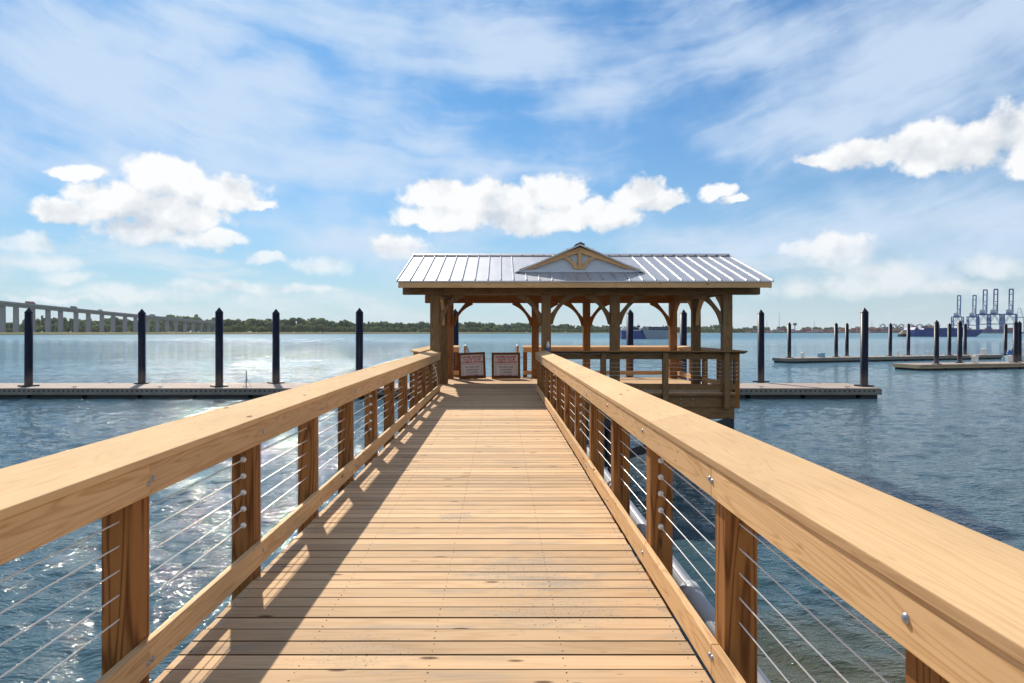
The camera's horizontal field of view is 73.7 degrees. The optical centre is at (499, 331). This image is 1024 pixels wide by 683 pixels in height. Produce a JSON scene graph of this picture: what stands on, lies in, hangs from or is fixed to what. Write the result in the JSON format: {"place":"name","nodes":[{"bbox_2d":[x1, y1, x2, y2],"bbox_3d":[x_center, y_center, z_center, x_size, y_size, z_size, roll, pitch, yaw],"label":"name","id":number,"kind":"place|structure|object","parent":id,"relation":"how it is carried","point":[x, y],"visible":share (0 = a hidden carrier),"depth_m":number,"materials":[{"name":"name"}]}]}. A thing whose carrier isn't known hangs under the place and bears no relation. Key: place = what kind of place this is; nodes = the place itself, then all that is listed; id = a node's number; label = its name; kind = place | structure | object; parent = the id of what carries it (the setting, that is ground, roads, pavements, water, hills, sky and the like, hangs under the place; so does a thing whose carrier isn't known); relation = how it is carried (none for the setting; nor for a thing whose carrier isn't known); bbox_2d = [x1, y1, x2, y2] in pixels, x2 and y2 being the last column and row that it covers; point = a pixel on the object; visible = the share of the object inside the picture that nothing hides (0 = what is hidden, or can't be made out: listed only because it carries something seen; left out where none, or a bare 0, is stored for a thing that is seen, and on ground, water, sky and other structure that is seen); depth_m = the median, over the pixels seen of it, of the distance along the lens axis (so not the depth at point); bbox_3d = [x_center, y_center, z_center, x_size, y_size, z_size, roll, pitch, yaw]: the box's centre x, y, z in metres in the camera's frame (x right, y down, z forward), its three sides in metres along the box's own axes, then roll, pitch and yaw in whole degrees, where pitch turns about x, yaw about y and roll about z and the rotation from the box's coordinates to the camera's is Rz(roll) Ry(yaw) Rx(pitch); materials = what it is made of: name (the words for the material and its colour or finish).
{"place":"outdoors","nodes":[
{"label":"outdoors","id":0,"kind":"place"},
{"bbox_2d":[0,332,746,334],"bbox_3d":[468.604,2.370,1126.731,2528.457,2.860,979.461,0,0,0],"label":"marsh","id":1,"kind":"structure","parent":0,"point":[72,333],"depth_m":863.81,"materials":[{"name":"green plant"}]},
{"bbox_2d":[0,301,214,331],"bbox_3d":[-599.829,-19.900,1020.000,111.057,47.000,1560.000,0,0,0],"label":"road bridge","id":2,"kind":"structure","parent":1,"relation":"on","point":[16,306],"depth_m":977.51,"materials":[{"name":"concrete"}]},
{"bbox_2d":[223,319,231,327],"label":"broadleaf tree","id":3,"kind":"object","parent":1,"relation":"on","point":[226,322],"visible":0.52,"depth_m":934.77,"materials":[{"name":"green plant"}]},
{"bbox_2d":[231,324,243,331],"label":"shrub","id":4,"kind":"object","parent":1,"relation":"on","point":[236,328],"visible":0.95,"depth_m":905.30,"materials":[{"name":"green plant"}]},
{"bbox_2d":[233,319,252,329],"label":"broadleaf tree","id":5,"kind":"object","parent":1,"relation":"on","point":[238,322],"visible":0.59,"depth_m":941.58,"materials":[{"name":"green plant"}]},
{"bbox_2d":[238,324,249,331],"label":"shrub","id":6,"kind":"object","parent":1,"relation":"on","point":[244,328],"visible":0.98,"depth_m":909.06,"materials":[{"name":"green plant"}]},
{"bbox_2d":[257,326,263,331],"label":"shrub","id":7,"kind":"object","parent":1,"relation":"on","point":[260,328],"visible":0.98,"depth_m":927.86,"materials":[{"name":"green plant"}]},
{"bbox_2d":[260,320,271,330],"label":"broadleaf tree","id":8,"kind":"object","parent":1,"relation":"on","point":[264,323],"visible":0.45,"depth_m":965.65,"materials":[{"name":"green plant"}]},
{"bbox_2d":[280,320,291,326],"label":"broadleaf tree","id":9,"kind":"object","parent":1,"relation":"on","point":[285,322],"visible":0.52,"depth_m":975.26,"materials":[{"name":"green plant"}]},
{"bbox_2d":[281,324,290,331],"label":"shrub","id":10,"kind":"object","parent":1,"relation":"on","point":[286,327],"visible":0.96,"depth_m":938.68,"materials":[{"name":"green plant"}]},
{"bbox_2d":[289,326,296,331],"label":"shrub","id":11,"kind":"object","parent":1,"relation":"on","point":[292,328],"visible":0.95,"depth_m":941.71,"materials":[{"name":"green plant"}]},
{"bbox_2d":[289,317,302,331],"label":"broadleaf tree","id":12,"kind":"object","parent":1,"relation":"on","point":[293,320],"visible":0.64,"depth_m":984.44,"materials":[{"name":"green plant"}]},
{"bbox_2d":[295,323,306,331],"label":"shrub","id":13,"kind":"object","parent":1,"relation":"on","point":[300,327],"visible":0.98,"depth_m":948.92,"materials":[{"name":"green plant"}]},
{"bbox_2d":[304,324,311,331],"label":"shrub","id":14,"kind":"object","parent":1,"relation":"on","point":[309,328],"visible":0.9,"depth_m":957.30,"materials":[{"name":"green plant"}]},
{"bbox_2d":[302,319,314,331],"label":"broadleaf tree","id":15,"kind":"object","parent":1,"relation":"on","point":[306,322],"visible":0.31,"depth_m":990.61,"materials":[{"name":"green plant"}]},
{"bbox_2d":[311,319,326,331],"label":"broadleaf tree","id":16,"kind":"object","parent":1,"relation":"on","point":[318,321],"visible":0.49,"depth_m":995.78,"materials":[{"name":"green plant"}]},
{"bbox_2d":[315,324,325,331],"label":"shrub","id":17,"kind":"object","parent":1,"relation":"on","point":[320,327],"visible":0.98,"depth_m":960.68,"materials":[{"name":"green plant"}]},
{"bbox_2d":[321,321,332,330],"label":"broadleaf tree","id":18,"kind":"object","parent":1,"relation":"on","point":[329,324],"visible":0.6,"depth_m":1002.44,"materials":[{"name":"green plant"}]},
{"bbox_2d":[327,322,339,327],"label":"broadleaf tree","id":19,"kind":"object","parent":1,"relation":"on","point":[335,325],"visible":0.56,"depth_m":1014.92,"materials":[{"name":"green plant"}]},
{"bbox_2d":[338,319,350,331],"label":"broadleaf tree","id":20,"kind":"object","parent":1,"relation":"on","point":[345,323],"visible":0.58,"depth_m":1029.42,"materials":[{"name":"green plant"}]},
{"bbox_2d":[345,326,354,331],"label":"shrub","id":21,"kind":"object","parent":1,"relation":"on","point":[349,329],"visible":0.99,"depth_m":992.75,"materials":[{"name":"green plant"}]},
{"bbox_2d":[379,321,388,331],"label":"broadleaf tree","id":22,"kind":"object","parent":1,"relation":"on","point":[382,324],"visible":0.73,"depth_m":1069.58,"materials":[{"name":"green plant"}]},
{"bbox_2d":[394,322,402,331],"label":"broadleaf tree","id":23,"kind":"object","parent":1,"relation":"on","point":[397,323],"visible":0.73,"depth_m":1093.38,"materials":[{"name":"green plant"}]},
{"bbox_2d":[419,321,429,331],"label":"broadleaf tree","id":24,"kind":"object","parent":1,"relation":"on","point":[422,324],"visible":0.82,"depth_m":1112.74,"materials":[{"name":"green plant"}]},
{"bbox_2d":[477,323,485,330],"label":"broadleaf tree","id":25,"kind":"object","parent":1,"relation":"on","point":[481,325],"visible":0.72,"depth_m":1180.19,"materials":[{"name":"green plant"}]},
{"bbox_2d":[507,324,518,331],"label":"broadleaf tree","id":26,"kind":"object","parent":1,"relation":"on","point":[514,326],"visible":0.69,"depth_m":1211.78,"materials":[{"name":"green plant"}]},
{"bbox_2d":[518,322,527,329],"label":"broadleaf tree","id":27,"kind":"object","parent":1,"relation":"on","point":[521,325],"visible":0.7,"depth_m":1224.98,"materials":[{"name":"green plant"}]},
{"bbox_2d":[712,324,720,330],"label":"broadleaf tree","id":28,"kind":"object","parent":1,"relation":"on","point":[714,327],"visible":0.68,"depth_m":1541.00,"materials":[{"name":"green plant"}]},
{"bbox_2d":[951,295,963,327],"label":"gantry crane","id":29,"kind":"object","parent":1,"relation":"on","point":[955,315],"visible":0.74,"depth_m":1327.71,"materials":[{"name":"blue paint"}]},
{"bbox_2d":[1013,308,1023,331],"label":"harbour crane","id":30,"kind":"object","parent":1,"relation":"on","point":[1020,317],"visible":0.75,"depth_m":1399.32,"materials":[{"name":"grey paint"}]},
{"bbox_2d":[0,333,1023,682],"bbox_3d":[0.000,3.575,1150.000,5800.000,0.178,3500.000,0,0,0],"label":"water","id":31,"kind":"structure","parent":0,"point":[948,445],"depth_m":20.53,"materials":[{"name":"blue liquid"}]},
{"bbox_2d":[17,308,39,386],"bbox_3d":[-25.968,4.130,37.597,0.720,10.880,0.720,0,0,19],"label":"mooring pile","id":32,"kind":"object","parent":31,"relation":"in","point":[28,347],"visible":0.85,"depth_m":37.45,"materials":[{"name":"black metal"}]},
{"bbox_2d":[134,309,149,383],"bbox_3d":[-20.774,4.130,39.599,0.720,10.880,0.720,0,0,-19],"label":"mooring pile","id":33,"kind":"object","parent":31,"relation":"in","point":[141,346],"visible":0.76,"depth_m":39.44,"materials":[{"name":"black metal"}]},
{"bbox_2d":[210,307,227,386],"bbox_3d":[-15.385,4.130,37.403,0.720,10.880,0.720,0,0,-42],"label":"mooring pile","id":34,"kind":"object","parent":31,"relation":"in","point":[219,347],"visible":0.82,"depth_m":37.22,"materials":[{"name":"black metal"}]},
{"bbox_2d":[267,309,284,383],"bbox_3d":[-13.060,4.130,39.802,0.720,10.880,0.720,0,0,43],"label":"mooring pile","id":35,"kind":"object","parent":31,"relation":"in","point":[275,346],"visible":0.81,"depth_m":39.61,"materials":[{"name":"black metal"}]},
{"bbox_2d":[356,308,362,370],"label":"mooring pile","id":36,"kind":"object","parent":31,"relation":"in","point":[359,338],"visible":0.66,"depth_m":37.83,"materials":[{"name":"black metal"}]},
{"bbox_2d":[152,393,712,682],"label":"boardwalk","id":37,"kind":"structure","parent":31,"relation":"in","point":[460,538],"depth_m":4.34,"materials":[{"name":"brown wood"}]},
{"bbox_2d":[0,350,440,682],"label":"railing","id":38,"kind":"object","parent":37,"relation":"attached to","point":[114,483],"visible":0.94,"depth_m":3.35,"materials":[{"name":"brown wood"}]},
{"bbox_2d":[535,350,1023,682],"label":"railing","id":39,"kind":"object","parent":37,"relation":"attached to","point":[940,599],"visible":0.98,"depth_m":2.36,"materials":[{"name":"brown wood"}]},
{"bbox_2d":[563,435,770,682],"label":"conduit pipe","id":40,"kind":"object","parent":39,"relation":"attached to","point":[692,591],"visible":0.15,"depth_m":4.27,"materials":[{"name":"grey plastic"}]},
{"bbox_2d":[0,382,881,398],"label":"floating dock","id":41,"kind":"object","parent":31,"relation":"on","point":[258,390],"visible":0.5,"depth_m":36.45,"materials":[{"name":"concrete"}]},
{"bbox_2d":[464,345,518,376],"bbox_3d":[-0.310,1.735,30.260,1.945,2.530,12.689,0,0,0],"label":"gangway","id":42,"kind":"object","parent":41,"relation":"on","point":[516,348],"visible":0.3,"depth_m":23.94,"materials":[{"name":"metal"}]},
{"bbox_2d":[454,309,458,376],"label":"mooring pile","id":43,"kind":"object","parent":31,"relation":"in","point":[456,334],"visible":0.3,"depth_m":39.40,"materials":[{"name":"black metal"}]},
{"bbox_2d":[432,377,735,466],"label":"pier platform","id":44,"kind":"structure","parent":31,"relation":"in","point":[707,403],"depth_m":17.88,"materials":[{"name":"wood"}]},
{"bbox_2d":[410,346,429,354],"bbox_3d":[-2.285,1.258,21.100,0.276,1.524,5.498,0,0,0],"label":"railing","id":45,"kind":"object","parent":44,"relation":"attached to","point":[420,350],"visible":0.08,"depth_m":19.29,"materials":[{"name":"brown wood"}]},
{"bbox_2d":[454,345,458,376],"bbox_3d":[-1.790,1.258,23.985,0.718,1.524,0.276,0,0,0],"label":"railing","id":46,"kind":"object","parent":44,"relation":"attached to","point":[456,351],"visible":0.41,"depth_m":23.90,"materials":[{"name":"brown wood"}]},
{"bbox_2d":[458,352,485,378],"bbox_3d":[-0.936,1.184,23.133,0.900,0.885,0.454,-3,-9,0],"label":"notice board","id":47,"kind":"object","parent":44,"relation":"on","point":[472,365],"visible":1,"depth_m":22.92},
{"bbox_2d":[492,352,519,378],"bbox_3d":[0.199,1.183,23.133,0.960,0.885,0.454,0,-9,0],"label":"notice board","id":48,"kind":"object","parent":44,"relation":"on","point":[505,365],"visible":1,"depth_m":22.92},
{"bbox_2d":[396,242,773,391],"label":"pavilion","id":49,"kind":"structure","parent":44,"relation":"on","point":[581,272],"depth_m":18.00,"materials":[{"name":"brown wood"}]},
{"bbox_2d":[523,345,668,376],"bbox_3d":[3.450,1.258,23.985,5.298,1.524,0.276,0,0,0],"label":"railing","id":50,"kind":"object","parent":44,"relation":"attached to","point":[527,348],"visible":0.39,"depth_m":23.86,"materials":[{"name":"brown wood"}]},
{"bbox_2d":[548,351,747,408],"bbox_3d":[3.755,1.248,17.715,5.248,1.504,0.276,0,0,0],"label":"railing","id":51,"kind":"object","parent":44,"relation":"attached to","point":[665,386],"visible":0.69,"depth_m":17.75,"materials":[{"name":"wood"}]},
{"bbox_2d":[546,340,549,350],"bbox_3d":[1.250,0.362,17.680,0.110,0.300,0.110,0,0,0],"label":"bottle","id":52,"kind":"object","parent":51,"relation":"on","point":[548,347],"visible":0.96,"depth_m":17.64,"materials":[{"name":"blue plastic"}]},
{"bbox_2d":[677,346,741,407],"bbox_3d":[6.225,1.258,20.854,0.276,1.524,6.090,0,0,0],"label":"railing","id":53,"kind":"object","parent":44,"relation":"attached to","point":[736,369],"visible":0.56,"depth_m":19.51,"materials":[{"name":"brown wood"}]},
{"bbox_2d":[626,309,633,376],"bbox_3d":[7.647,4.130,40.205,0.720,10.880,0.720,0,1,42],"label":"mooring pile","id":54,"kind":"object","parent":31,"relation":"in","point":[629,327],"visible":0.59,"depth_m":40.00,"materials":[{"name":"black metal"}]},
{"bbox_2d":[620,323,646,338],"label":"push boat","id":55,"kind":"object","parent":31,"relation":"on","point":[638,333],"visible":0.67,"depth_m":322.40,"materials":[{"name":"blue paint"}]},
{"bbox_2d":[643,327,668,338],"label":"cargo barge","id":56,"kind":"object","parent":31,"relation":"on","point":[656,332],"visible":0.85,"depth_m":322.00,"materials":[{"name":"grey paint"}]},
{"bbox_2d":[680,309,686,378],"bbox_3d":[10.866,4.130,40.497,0.720,10.880,0.720,0,0,42],"label":"mooring pile","id":57,"kind":"object","parent":31,"relation":"in","point":[683,327],"visible":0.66,"depth_m":40.34,"materials":[{"name":"black metal"}]},
{"bbox_2d":[752,310,769,382],"bbox_3d":[15.529,4.130,40.603,0.677,10.880,0.677,0,0,-30],"label":"mooring pile","id":58,"kind":"object","parent":31,"relation":"in","point":[760,329],"visible":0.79,"depth_m":40.42,"materials":[{"name":"black metal"}]},
{"bbox_2d":[785,322,793,357],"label":"mooring pile","id":59,"kind":"object","parent":31,"relation":"in","point":[789,340],"visible":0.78,"depth_m":77.87,"materials":[{"name":"black metal"}]},
{"bbox_2d":[834,323,837,356],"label":"mooring pile","id":60,"kind":"object","parent":31,"relation":"in","point":[835,339],"visible":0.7,"depth_m":80.36,"materials":[{"name":"black metal"}]},
{"bbox_2d":[845,323,848,355],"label":"mooring pile","id":61,"kind":"object","parent":31,"relation":"in","point":[846,339],"visible":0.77,"depth_m":82.84,"materials":[{"name":"black wood"}]},
{"bbox_2d":[854,308,873,386],"bbox_3d":[20.044,4.130,37.599,0.706,10.880,0.706,0,0,-9],"label":"mooring pile","id":62,"kind":"object","parent":31,"relation":"in","point":[864,322],"visible":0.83,"depth_m":37.44,"materials":[{"name":"black metal"}]},
{"bbox_2d":[772,354,1002,362],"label":"floating dock","id":63,"kind":"object","parent":31,"relation":"on","point":[870,358],"visible":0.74,"depth_m":81.69,"materials":[{"name":"concrete"}]},
{"bbox_2d":[981,349,987,354],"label":"power pedestal","id":64,"kind":"object","parent":63,"relation":"on","point":[984,351],"visible":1,"depth_m":88.65,"materials":[{"name":"white plastic"}]},
{"bbox_2d":[888,323,891,355],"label":"mooring pile","id":65,"kind":"object","parent":31,"relation":"in","point":[890,339],"visible":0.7,"depth_m":83.37,"materials":[{"name":"black wood"}]},
{"bbox_2d":[897,328,906,336],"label":"tugboat","id":66,"kind":"object","parent":31,"relation":"on","point":[903,333],"visible":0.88,"depth_m":456.60,"materials":[{"name":"white metal"}]},
{"bbox_2d":[906,323,909,354],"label":"mooring pile","id":67,"kind":"object","parent":31,"relation":"in","point":[908,341],"visible":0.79,"depth_m":86.33,"materials":[{"name":"black wood"}]},
{"bbox_2d":[931,320,938,363],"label":"mooring pile","id":68,"kind":"object","parent":31,"relation":"in","point":[936,341],"visible":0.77,"depth_m":62.83,"materials":[{"name":"black metal"}]},
{"bbox_2d":[904,327,982,336],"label":"deck barge","id":69,"kind":"object","parent":31,"relation":"on","point":[920,332],"visible":0.59,"depth_m":451.00,"materials":[{"name":"blue paint"}]},
{"bbox_2d":[947,323,952,355],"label":"mooring pile","id":70,"kind":"object","parent":31,"relation":"in","point":[949,339],"visible":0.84,"depth_m":85.82,"materials":[{"name":"black wood"}]},
{"bbox_2d":[893,360,1023,370],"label":"floating dock","id":71,"kind":"object","parent":31,"relation":"on","point":[951,365],"visible":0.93,"depth_m":63.64,"materials":[{"name":"concrete"}]},
{"bbox_2d":[970,355,978,362],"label":"power pedestal","id":72,"kind":"object","parent":71,"relation":"on","point":[974,358],"visible":0.98,"depth_m":65.03,"materials":[{"name":"white plastic"}]},
{"bbox_2d":[1008,355,1012,361],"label":"power pedestal","id":73,"kind":"object","parent":71,"relation":"on","point":[1010,358],"visible":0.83,"depth_m":67.46,"materials":[{"name":"white plastic"}]},
{"bbox_2d":[955,320,963,362],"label":"mooring pile","id":74,"kind":"object","parent":31,"relation":"in","point":[959,341],"visible":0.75,"depth_m":65.24,"materials":[{"name":"black metal"}]},
{"bbox_2d":[962,323,968,354],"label":"mooring pile","id":75,"kind":"object","parent":31,"relation":"in","point":[964,339],"visible":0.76,"depth_m":88.83,"materials":[{"name":"black wood"}]},
{"bbox_2d":[1003,323,1007,357],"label":"mooring pile","id":76,"kind":"object","parent":31,"relation":"in","point":[1005,337],"visible":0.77,"depth_m":90.32,"materials":[{"name":"black metal"}]},
{"bbox_2d":[1004,343,1023,360],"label":"motor boat","id":77,"kind":"object","parent":31,"relation":"on","point":[1009,352],"visible":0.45,"depth_m":81.79,"materials":[{"name":"white plastic"}]},
{"bbox_2d":[1009,320,1021,362],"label":"mooring pile","id":78,"kind":"object","parent":31,"relation":"in","point":[1015,341],"visible":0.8,"depth_m":66.02,"materials":[{"name":"black metal"}]},
{"bbox_2d":[1018,321,1023,361],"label":"mooring pile","id":79,"kind":"object","parent":31,"relation":"in","point":[1019,341],"visible":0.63,"depth_m":68.42,"materials":[{"name":"black metal"}]},
{"bbox_2d":[0,0,1023,331],"label":"sky","id":80,"kind":"structure","parent":0,"point":[247,159],"materials":[{"name":"blue"}]},
{"bbox_2d":[747,332,898,332],"bbox_3d":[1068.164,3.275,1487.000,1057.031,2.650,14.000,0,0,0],"label":"quay","id":81,"kind":"structure","parent":0,"point":[821,332],"depth_m":1480.00,"materials":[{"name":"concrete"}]},
{"bbox_3d":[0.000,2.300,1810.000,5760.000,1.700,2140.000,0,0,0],"label":"terrain","id":82,"kind":"structure","parent":0,"visible":0},
{"bbox_2d":[41,315,44,331],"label":"pine tree","id":83,"kind":"object","parent":82,"relation":"on","point":[42,320],"visible":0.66,"depth_m":978.36,"materials":[{"name":"green plant"}]},
{"bbox_2d":[51,324,55,331],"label":"shrub","id":84,"kind":"object","parent":82,"relation":"on","point":[53,327],"visible":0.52,"depth_m":949.78,"materials":[{"name":"green plant"}]},
{"bbox_2d":[57,317,70,329],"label":"broadleaf tree","id":85,"kind":"object","parent":82,"relation":"on","point":[66,325],"visible":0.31,"depth_m":1021.32,"materials":[{"name":"green plant"}]},
{"bbox_2d":[66,318,79,331],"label":"broadleaf tree","id":86,"kind":"object","parent":82,"relation":"on","point":[70,321],"visible":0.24,"depth_m":1036.55,"materials":[{"name":"green plant"}]},
{"bbox_2d":[91,325,97,331],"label":"shrub","id":87,"kind":"object","parent":82,"relation":"on","point":[93,328],"visible":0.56,"depth_m":1054.88,"materials":[{"name":"green plant"}]},
{"bbox_2d":[94,319,110,331],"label":"broadleaf tree","id":88,"kind":"object","parent":82,"relation":"on","point":[107,321],"visible":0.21,"depth_m":1129.75,"materials":[{"name":"green plant"}]},
{"bbox_2d":[107,317,121,331],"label":"broadleaf tree","id":89,"kind":"object","parent":82,"relation":"on","point":[117,319],"visible":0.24,"depth_m":1164.48,"materials":[{"name":"green plant"}]},
{"bbox_2d":[115,319,122,331],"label":"broadleaf tree","id":90,"kind":"object","parent":82,"relation":"on","point":[120,321],"visible":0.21,"depth_m":1169.18,"materials":[{"name":"green plant"}]},
{"bbox_2d":[150,323,153,331],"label":"shrub","id":91,"kind":"object","parent":82,"relation":"on","point":[151,328],"visible":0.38,"depth_m":1247.00,"materials":[{"name":"green plant"}]},
{"bbox_2d":[166,314,182,331],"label":"broadleaf tree","id":92,"kind":"object","parent":82,"relation":"on","point":[173,316],"visible":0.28,"depth_m":1384.51,"materials":[{"name":"green plant"}]},
{"bbox_2d":[184,316,200,331],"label":"broadleaf tree","id":93,"kind":"object","parent":82,"relation":"on","point":[194,318],"visible":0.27,"depth_m":1459.79,"materials":[{"name":"green plant"}]},
{"bbox_2d":[248,318,261,331],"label":"broadleaf tree","id":94,"kind":"object","parent":82,"relation":"on","point":[255,322],"visible":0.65,"depth_m":964.63,"materials":[{"name":"green plant"}]},
{"bbox_2d":[465,321,474,331],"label":"broadleaf tree","id":95,"kind":"object","parent":82,"relation":"on","point":[471,324],"visible":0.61,"depth_m":1178.12,"materials":[{"name":"green plant"}]},
{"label":"quay","id":96,"kind":"structure","parent":0,"visible":0},
{"bbox_2d":[966,295,979,328],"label":"gantry crane","id":97,"kind":"object","parent":96,"relation":"on","point":[970,316],"visible":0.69,"depth_m":1319.52,"materials":[{"name":"grey paint"}]},
{"bbox_2d":[976,289,990,331],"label":"gantry crane","id":98,"kind":"object","parent":96,"relation":"on","point":[982,312],"visible":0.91,"depth_m":1223.43,"materials":[{"name":"grey paint"}]},
{"bbox_2d":[987,289,1001,331],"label":"gantry crane","id":99,"kind":"object","parent":96,"relation":"on","point":[993,312],"visible":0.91,"depth_m":1213.67,"materials":[{"name":"grey paint"}]},
{"bbox_2d":[1002,289,1017,331],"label":"gantry crane","id":100,"kind":"object","parent":96,"relation":"on","point":[1009,312],"visible":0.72,"depth_m":1215.72,"materials":[{"name":"grey paint"}]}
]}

